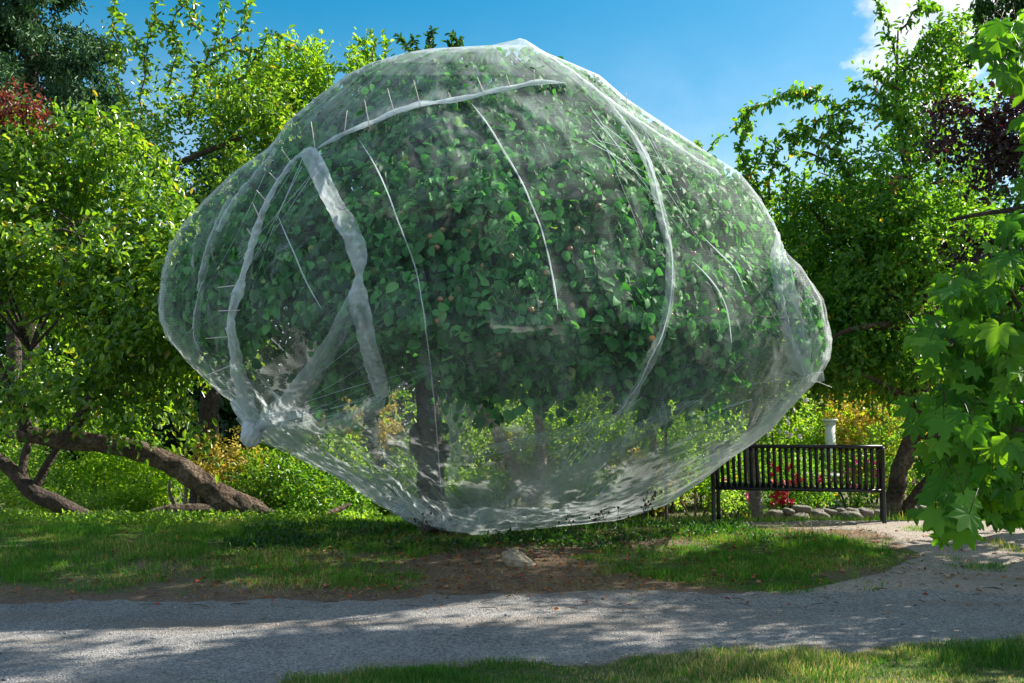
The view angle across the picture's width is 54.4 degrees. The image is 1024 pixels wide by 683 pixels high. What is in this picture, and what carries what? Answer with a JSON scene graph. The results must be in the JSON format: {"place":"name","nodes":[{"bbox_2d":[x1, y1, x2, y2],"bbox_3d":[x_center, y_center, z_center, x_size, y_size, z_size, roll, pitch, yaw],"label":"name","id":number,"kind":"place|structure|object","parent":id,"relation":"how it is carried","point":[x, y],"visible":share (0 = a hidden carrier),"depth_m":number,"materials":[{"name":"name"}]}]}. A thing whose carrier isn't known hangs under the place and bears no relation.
{"place":"outdoors","nodes":[
{"label":"outdoors","id":0,"kind":"place"},
{"bbox_2d":[414,512,431,536],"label":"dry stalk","id":1,"kind":"object","parent":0,"point":[415,521],"visible":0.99,"depth_m":9.22,"materials":[{"name":"brown plant"}]},
{"bbox_2d":[0,589,1023,682],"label":"path","id":2,"kind":"structure","parent":0,"point":[772,630],"depth_m":6.16,"materials":[{"name":"grey gravel"}]},
{"bbox_2d":[0,433,1023,682],"bbox_3d":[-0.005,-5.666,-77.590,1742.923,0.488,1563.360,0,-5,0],"label":"ground","id":3,"kind":"structure","parent":0,"point":[224,593],"depth_m":7.79,"materials":[{"name":"green plant"}]},
{"bbox_2d":[0,409,44,510],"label":"shrub","id":4,"kind":"object","parent":3,"relation":"on","point":[5,481],"visible":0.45,"depth_m":15.84,"materials":[{"name":"green plant"}]},
{"bbox_2d":[0,76,55,507],"bbox_3d":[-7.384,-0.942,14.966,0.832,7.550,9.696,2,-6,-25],"label":"cherry plum","id":5,"kind":"object","parent":3,"relation":"on","point":[21,114],"visible":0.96,"depth_m":11.32,"materials":[{"name":"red plant"}]},
{"bbox_2d":[0,269,69,442],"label":"background tree","id":6,"kind":"object","parent":3,"relation":"on","point":[2,355],"visible":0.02,"depth_m":30.91,"materials":[{"name":"green plant"}]},
{"bbox_2d":[0,439,106,511],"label":"shrub","id":7,"kind":"object","parent":3,"relation":"on","point":[57,474],"visible":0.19,"depth_m":17.12,"materials":[{"name":"green plant"}]},
{"bbox_2d":[0,303,129,515],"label":"forked tree","id":8,"kind":"object","parent":3,"relation":"on","point":[33,490],"visible":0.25,"depth_m":12.86,"materials":[{"name":"green plant"}]},
{"bbox_2d":[0,467,160,515],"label":"shrub","id":9,"kind":"object","parent":3,"relation":"on","point":[89,505],"visible":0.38,"depth_m":15.61,"materials":[{"name":"green plant"}]},
{"bbox_2d":[0,0,184,461],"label":"conifer","id":10,"kind":"object","parent":3,"relation":"on","point":[62,70],"visible":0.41,"depth_m":24.13,"materials":[{"name":"green plant"}]},
{"bbox_2d":[0,248,184,478],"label":"background tree","id":11,"kind":"object","parent":3,"relation":"on","point":[51,338],"visible":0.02,"depth_m":30.83,"materials":[{"name":"green plant"}]},
{"bbox_2d":[23,361,179,509],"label":"young tree","id":12,"kind":"object","parent":3,"relation":"on","point":[98,423],"visible":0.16,"depth_m":17.29,"materials":[{"name":"green plant"}]},
{"bbox_2d":[55,423,192,509],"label":"shrub","id":13,"kind":"object","parent":3,"relation":"on","point":[107,465],"visible":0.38,"depth_m":16.51,"materials":[{"name":"green plant"}]},
{"bbox_2d":[92,468,189,515],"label":"shrub","id":14,"kind":"object","parent":3,"relation":"on","point":[134,497],"visible":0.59,"depth_m":15.81,"materials":[{"name":"green plant"}]},
{"bbox_2d":[0,89,350,520],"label":"leaning tree","id":15,"kind":"object","parent":3,"relation":"on","point":[107,293],"visible":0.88,"depth_m":11.53,"materials":[{"name":"green plant"}]},
{"bbox_2d":[146,504,216,517],"bbox_3d":[-4.014,2.198,12.496,1.220,0.327,0.299,-1,-5,8],"label":"rock","id":16,"kind":"object","parent":3,"relation":"on","point":[175,508],"visible":0.16,"depth_m":12.45,"materials":[{"name":"grey stone"}]},
{"bbox_2d":[0,506,374,526],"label":"clover patch","id":17,"kind":"object","parent":3,"relation":"on","point":[33,514],"visible":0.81,"depth_m":10.86,"materials":[{"name":"green plant"}]},
{"bbox_2d":[113,320,294,477],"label":"background tree","id":18,"kind":"object","parent":3,"relation":"on","point":[227,424],"visible":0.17,"depth_m":30.52,"materials":[{"name":"green plant"}]},
{"bbox_2d":[101,0,315,503],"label":"apple tree","id":19,"kind":"object","parent":3,"relation":"on","point":[265,125],"visible":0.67,"depth_m":15.01,"materials":[{"name":"green plant"}]},
{"bbox_2d":[167,424,278,504],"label":"shrub","id":20,"kind":"object","parent":3,"relation":"on","point":[210,469],"visible":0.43,"depth_m":14.34,"materials":[{"name":"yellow plant"}]},
{"bbox_2d":[161,29,353,455],"bbox_3d":[-4.593,-1.112,17.563,3.473,8.338,3.479,0,-5,0],"label":"broadleaf tree","id":21,"kind":"object","parent":3,"relation":"on","point":[314,71],"visible":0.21,"depth_m":16.96,"materials":[{"name":"green plant"}]},
{"bbox_2d":[220,442,343,512],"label":"shrub","id":22,"kind":"object","parent":3,"relation":"on","point":[264,493],"visible":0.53,"depth_m":13.66,"materials":[{"name":"green plant"}]},
{"bbox_2d":[230,405,377,497],"bbox_3d":[-3.257,1.838,15.851,2.106,2.092,2.218,4,-7,-40],"label":"shrub","id":23,"kind":"object","parent":3,"relation":"on","point":[325,440],"visible":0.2,"depth_m":15.62,"materials":[{"name":"green plant"}]},
{"bbox_2d":[219,236,412,474],"bbox_3d":[-6.160,-0.481,32.228,6.319,9.974,6.308,0,-5,0],"label":"background tree","id":24,"kind":"object","parent":3,"relation":"on","point":[272,369],"visible":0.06,"depth_m":30.54,"materials":[{"name":"green plant"}]},
{"bbox_2d":[266,454,387,519],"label":"shrub","id":25,"kind":"object","parent":3,"relation":"on","point":[355,499],"visible":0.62,"depth_m":13.15,"materials":[{"name":"green plant"}]},
{"bbox_2d":[288,383,405,461],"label":"shrub","id":26,"kind":"object","parent":3,"relation":"on","point":[359,414],"visible":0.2,"depth_m":18.30,"materials":[{"name":"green plant"}]},
{"bbox_2d":[334,27,400,515],"bbox_3d":[-2.541,-1.267,17.262,1.472,8.586,1.672,0,-5,0],"label":"broadleaf tree","id":27,"kind":"object","parent":3,"relation":"on","point":[369,419],"visible":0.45,"depth_m":17.12,"materials":[{"name":"green plant"}]},
{"bbox_2d":[316,387,447,516],"bbox_3d":[-2.213,1.770,16.954,2.206,2.500,1.992,3,-6,-33],"label":"shrub","id":28,"kind":"object","parent":3,"relation":"on","point":[406,440],"visible":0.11,"depth_m":16.65,"materials":[{"name":"green plant"}]},
{"bbox_2d":[361,455,419,517],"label":"shrub","id":29,"kind":"object","parent":3,"relation":"on","point":[410,488],"visible":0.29,"depth_m":15.21,"materials":[{"name":"green plant"}]},
{"bbox_2d":[393,25,464,400],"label":"cherry tree","id":30,"kind":"object","parent":3,"relation":"on","point":[429,42],"visible":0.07,"depth_m":17.42,"materials":[{"name":"green plant"}]},
{"bbox_2d":[353,352,534,471],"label":"background tree","id":31,"kind":"object","parent":3,"relation":"on","point":[410,388],"visible":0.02,"depth_m":31.12,"materials":[{"name":"green plant"}]},
{"bbox_2d":[388,415,511,511],"bbox_3d":[-1.152,2.193,17.871,2.142,1.810,2.028,-4,-6,35],"label":"shrub","id":32,"kind":"object","parent":3,"relation":"on","point":[480,442],"visible":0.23,"depth_m":17.63,"materials":[{"name":"green plant"}]},
{"bbox_2d":[0,520,952,601],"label":"dry straw","id":33,"kind":"object","parent":3,"relation":"on","point":[538,566],"visible":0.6,"depth_m":7.88,"materials":[{"name":"beige plant"}]},
{"bbox_2d":[444,457,515,516],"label":"shrub","id":34,"kind":"object","parent":3,"relation":"on","point":[462,489],"visible":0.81,"depth_m":16.61,"materials":[{"name":"green plant"}]},
{"bbox_2d":[160,45,827,531],"bbox_3d":[-0.199,-0.632,10.123,7.036,5.145,5.308,0,-5,0],"label":"apple tree","id":35,"kind":"object","parent":3,"relation":"on","point":[500,325],"visible":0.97,"depth_m":8.32,"materials":[{"name":"green plant"}]},
{"bbox_2d":[159,38,831,534],"bbox_3d":[-0.182,-0.664,10.104,7.023,5.134,5.400,0,-5,0],"label":"netting","id":36,"kind":"object","parent":35,"relation":"attached to","point":[255,426],"visible":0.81,"depth_m":9.16,"materials":[{"name":"white fabric"}]},
{"bbox_2d":[6,508,984,523],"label":"grass","id":37,"kind":"structure","parent":3,"relation":"on","point":[393,518],"depth_m":11.86,"materials":[{"name":"green plant"}]},
{"bbox_2d":[218,516,786,554],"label":"weeds","id":38,"kind":"object","parent":3,"relation":"on","point":[524,539],"visible":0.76,"depth_m":9.26,"materials":[{"name":"green plant"}]},
{"bbox_2d":[440,384,575,506],"bbox_3d":[-0.208,1.735,19.010,2.864,2.864,2.196,0,-5,0],"label":"shrub","id":39,"kind":"object","parent":3,"relation":"on","point":[527,422],"visible":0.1,"depth_m":18.66,"materials":[{"name":"green plant"}]},
{"bbox_2d":[411,373,612,518],"bbox_3d":[0.403,1.077,15.603,4.646,3.570,2.322,0,-5,0],"label":"garden tree","id":40,"kind":"object","parent":3,"relation":"on","point":[530,495],"visible":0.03,"depth_m":15.30,"materials":[{"name":"brown plant"}]},
{"bbox_2d":[467,423,561,510],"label":"shrub","id":41,"kind":"object","parent":3,"relation":"on","point":[510,491],"visible":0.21,"depth_m":18.07,"materials":[{"name":"green plant"}]},
{"bbox_2d":[7,526,1023,619],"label":"fallen leaves","id":42,"kind":"object","parent":3,"relation":"on","point":[468,576],"depth_m":7.94,"materials":[{"name":"brown plant"}]},
{"bbox_2d":[501,548,535,567],"bbox_3d":[0.054,1.808,8.220,0.287,0.207,0.203,0,-5,0],"label":"rock","id":43,"kind":"object","parent":3,"relation":"on","point":[510,556],"visible":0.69,"depth_m":8.16,"materials":[{"name":"grey stone"}]},
{"bbox_2d":[490,207,633,475],"bbox_3d":[1.563,-0.658,32.242,6.842,10.288,6.310,3,-6,-29],"label":"background tree","id":44,"kind":"object","parent":3,"relation":"on","point":[591,442],"visible":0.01,"depth_m":31.29,"materials":[{"name":"green plant"}]},
{"bbox_2d":[496,401,629,511],"bbox_3d":[0.792,1.965,17.899,2.006,2.219,2.163,3,-6,-34],"label":"shrub","id":45,"kind":"object","parent":3,"relation":"on","point":[550,449],"visible":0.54,"depth_m":17.66,"materials":[{"name":"green plant"}]},
{"bbox_2d":[558,503,574,535],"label":"dry stalk","id":46,"kind":"object","parent":3,"relation":"on","point":[567,519],"visible":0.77,"depth_m":9.23,"materials":[{"name":"brown plant"}]},
{"bbox_2d":[529,450,645,517],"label":"shrub","id":47,"kind":"object","parent":3,"relation":"on","point":[571,496],"visible":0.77,"depth_m":16.26,"materials":[{"name":"green plant"}]},
{"bbox_2d":[588,497,609,534],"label":"dry stalk","id":48,"kind":"object","parent":3,"relation":"on","point":[589,517],"visible":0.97,"depth_m":9.21,"materials":[{"name":"brown plant"}]},
{"bbox_2d":[590,505,615,536],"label":"dry stalk","id":49,"kind":"object","parent":3,"relation":"on","point":[608,511],"visible":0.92,"depth_m":9.23,"materials":[{"name":"brown plant"}]},
{"bbox_2d":[609,490,629,536],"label":"dry stalk","id":50,"kind":"object","parent":3,"relation":"on","point":[621,494],"visible":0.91,"depth_m":9.23,"materials":[{"name":"brown plant"}]},
{"bbox_2d":[567,402,692,506],"bbox_3d":[2.135,1.996,18.393,2.506,2.273,2.016,0,-5,0],"label":"shrub","id":51,"kind":"object","parent":3,"relation":"on","point":[610,433],"visible":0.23,"depth_m":17.99,"materials":[{"name":"green plant"}]},
{"bbox_2d":[633,486,661,536],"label":"dry stalk","id":52,"kind":"object","parent":3,"relation":"on","point":[645,504],"visible":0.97,"depth_m":9.22,"materials":[{"name":"brown plant"}]},
{"bbox_2d":[640,481,655,539],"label":"dry stalk","id":53,"kind":"object","parent":3,"relation":"on","point":[648,501],"visible":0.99,"depth_m":9.25,"materials":[{"name":"brown plant"}]},
{"bbox_2d":[600,442,699,515],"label":"shrub","id":54,"kind":"object","parent":3,"relation":"on","point":[643,471],"visible":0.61,"depth_m":16.53,"materials":[{"name":"green plant"}]},
{"bbox_2d":[558,381,749,516],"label":"garden tree","id":55,"kind":"object","parent":3,"relation":"on","point":[611,405],"visible":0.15,"depth_m":16.74,"materials":[{"name":"green plant"}]},
{"bbox_2d":[620,426,709,513],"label":"shrub","id":56,"kind":"object","parent":3,"relation":"on","point":[680,453],"visible":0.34,"depth_m":17.12,"materials":[{"name":"green plant"}]},
{"bbox_2d":[582,360,759,464],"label":"background tree","id":57,"kind":"object","parent":3,"relation":"on","point":[677,429],"depth_m":30.91,"materials":[{"name":"green plant"}]},
{"bbox_2d":[662,497,691,537],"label":"dry stalk","id":58,"kind":"object","parent":3,"relation":"on","point":[680,511],"visible":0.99,"depth_m":9.22,"materials":[{"name":"brown plant"}]},
{"bbox_2d":[664,133,728,521],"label":"sapling","id":59,"kind":"object","parent":3,"relation":"on","point":[698,144],"visible":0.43,"depth_m":13.86,"materials":[{"name":"green plant"}]},
{"bbox_2d":[633,387,759,507],"bbox_3d":[3.549,1.862,18.820,2.654,2.618,1.992,0,-5,0],"label":"shrub","id":60,"kind":"object","parent":3,"relation":"on","point":[705,448],"visible":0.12,"depth_m":18.59,"materials":[{"name":"green plant"}]},
{"bbox_2d":[648,462,747,519],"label":"shrub","id":61,"kind":"object","parent":3,"relation":"on","point":[726,495],"visible":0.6,"depth_m":15.18,"materials":[{"name":"green plant"}]},
{"bbox_2d":[683,438,773,519],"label":"rose bush","id":62,"kind":"object","parent":3,"relation":"on","point":[707,482],"visible":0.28,"depth_m":16.29,"materials":[{"name":"green plant"}]},
{"bbox_2d":[696,311,822,521],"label":"garden tree","id":63,"kind":"object","parent":3,"relation":"on","point":[754,370],"visible":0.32,"depth_m":13.46,"materials":[{"name":"green plant"}]},
{"bbox_2d":[699,212,845,459],"bbox_3d":[8.124,-0.124,32.225,5.997,9.177,6.009,0,-5,0],"label":"background tree","id":64,"kind":"object","parent":3,"relation":"on","point":[785,329],"visible":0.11,"depth_m":30.46,"materials":[{"name":"green plant"}]},
{"bbox_2d":[728,379,823,503],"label":"shrub","id":65,"kind":"object","parent":3,"relation":"on","point":[778,434],"visible":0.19,"depth_m":19.05,"materials":[{"name":"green plant"}]},
{"bbox_2d":[742,448,843,512],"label":"rose bush","id":66,"kind":"object","parent":3,"relation":"on","point":[783,498],"visible":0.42,"depth_m":16.53,"materials":[{"name":"green plant"}]},
{"bbox_2d":[791,513,809,518],"bbox_3d":[4.239,2.606,14.621,0.284,0.181,0.220,0,-5,0],"label":"boulder","id":67,"kind":"object","parent":3,"relation":"on","point":[799,514],"visible":0.33,"depth_m":14.57,"materials":[{"name":"stone"}]},
{"bbox_2d":[767,400,868,499],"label":"shrub","id":68,"kind":"object","parent":3,"relation":"on","point":[820,423],"visible":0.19,"depth_m":20.08,"materials":[{"name":"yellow plant"}]},
{"bbox_2d":[809,510,829,519],"bbox_3d":[4.467,2.560,14.427,0.295,0.232,0.237,0,-5,0],"label":"boulder","id":69,"kind":"object","parent":3,"relation":"on","point":[814,512],"visible":0.38,"depth_m":14.36,"materials":[{"name":"stone"}]},
{"bbox_2d":[808,473,838,508],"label":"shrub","id":70,"kind":"object","parent":3,"relation":"on","point":[818,505],"visible":0.09,"depth_m":17.23,"materials":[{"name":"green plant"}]},
{"bbox_2d":[822,419,843,507],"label":"column","id":71,"kind":"structure","parent":3,"relation":"on","point":[830,437],"depth_m":18.83,"materials":[{"name":"concrete"}]},
{"bbox_2d":[766,505,925,520],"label":"stone wall","id":72,"kind":"structure","parent":3,"relation":"on","point":[795,509],"depth_m":15.32,"materials":[{"name":"grey stone"}]},
{"bbox_2d":[776,441,924,509],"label":"rose bush","id":73,"kind":"object","parent":3,"relation":"on","point":[856,500],"visible":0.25,"depth_m":18.08,"materials":[{"name":"green plant"}]},
{"bbox_2d":[838,510,863,519],"bbox_3d":[4.779,2.490,14.040,0.348,0.215,0.286,0,-5,0],"label":"boulder","id":74,"kind":"object","parent":3,"relation":"on","point":[852,513],"visible":0.39,"depth_m":13.94,"materials":[{"name":"stone"}]},
{"bbox_2d":[765,179,939,476],"bbox_3d":[11.202,-0.533,32.162,7.266,10.009,5.878,0,-5,0],"label":"background tree","id":75,"kind":"object","parent":3,"relation":"on","point":[817,395],"visible":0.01,"depth_m":30.92,"materials":[{"name":"green plant"}]},
{"bbox_2d":[709,520,1023,593],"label":"footpath","id":76,"kind":"structure","parent":3,"relation":"on","point":[981,553],"depth_m":8.45,"materials":[{"name":"grey gravel"}]},
{"bbox_2d":[709,444,886,523],"bbox_3d":[3.259,1.630,11.396,1.930,0.903,0.637,-2,-5,18],"label":"bench","id":77,"kind":"object","parent":76,"relation":"on","point":[879,488],"visible":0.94,"depth_m":11.18,"materials":[{"name":"black metal"}]},
{"bbox_2d":[812,380,926,503],"bbox_3d":[7.186,1.893,19.864,2.435,2.702,2.027,0,-5,0],"label":"shrub","id":78,"kind":"object","parent":3,"relation":"on","point":[854,421],"visible":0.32,"depth_m":19.61,"materials":[{"name":"yellow plant"}]},
{"bbox_2d":[729,0,1023,519],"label":"pear tree","id":79,"kind":"object","parent":3,"relation":"on","point":[868,286],"visible":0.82,"depth_m":13.43,"materials":[{"name":"green plant"}]},
{"bbox_2d":[854,403,933,505],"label":"shrub","id":80,"kind":"object","parent":3,"relation":"on","point":[885,440],"visible":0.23,"depth_m":18.73,"materials":[{"name":"green plant"}]},
{"bbox_2d":[867,468,939,505],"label":"shrub","id":81,"kind":"object","parent":3,"relation":"on","point":[908,490],"visible":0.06,"depth_m":17.13,"materials":[{"name":"green plant"}]},
{"bbox_2d":[880,120,1023,435],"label":"background tree","id":82,"kind":"object","parent":3,"relation":"on","point":[1002,192],"visible":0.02,"depth_m":31.68,"materials":[{"name":"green plant"}]},
{"bbox_2d":[887,80,1023,321],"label":"plum tree","id":83,"kind":"object","parent":3,"relation":"on","point":[995,123],"visible":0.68,"depth_m":10.01,"materials":[{"name":"purple plant"}]},
{"bbox_2d":[890,2,1023,550],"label":"maple","id":84,"kind":"object","parent":3,"relation":"on","point":[972,483],"visible":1,"depth_m":3.00,"materials":[{"name":"green plant"}]},
{"bbox_2d":[910,440,1023,505],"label":"shrub","id":85,"kind":"object","parent":3,"relation":"on","point":[917,458],"visible":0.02,"depth_m":18.02,"materials":[{"name":"green plant"}]},
{"bbox_2d":[955,0,1023,71],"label":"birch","id":86,"kind":"object","parent":3,"relation":"on","point":[985,8],"visible":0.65,"depth_m":12.36,"materials":[{"name":"green plant"}]},
{"bbox_2d":[1003,174,1023,405],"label":"background tree","id":87,"kind":"object","parent":3,"relation":"on","point":[1021,248],"visible":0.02,"depth_m":32.20,"materials":[{"name":"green plant"}]},
{"bbox_2d":[0,517,1023,601],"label":"bank grass","id":88,"kind":"structure","parent":0,"point":[218,529],"depth_m":8.47,"materials":[{"name":"green plant"}]},
{"bbox_2d":[0,0,1023,431],"label":"sky","id":89,"kind":"structure","parent":0,"point":[691,65],"materials":[{"name":"blue"}]},
{"bbox_2d":[199,632,1023,682],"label":"foreground grass","id":90,"kind":"structure","parent":0,"point":[1007,650],"depth_m":5.17,"materials":[{"name":"green plant"}]},
{"bbox_2d":[1016,400,1023,502],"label":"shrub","id":91,"kind":"object","parent":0,"point":[1021,478],"visible":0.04,"depth_m":16.64,"materials":[{"name":"green plant"}]}
]}

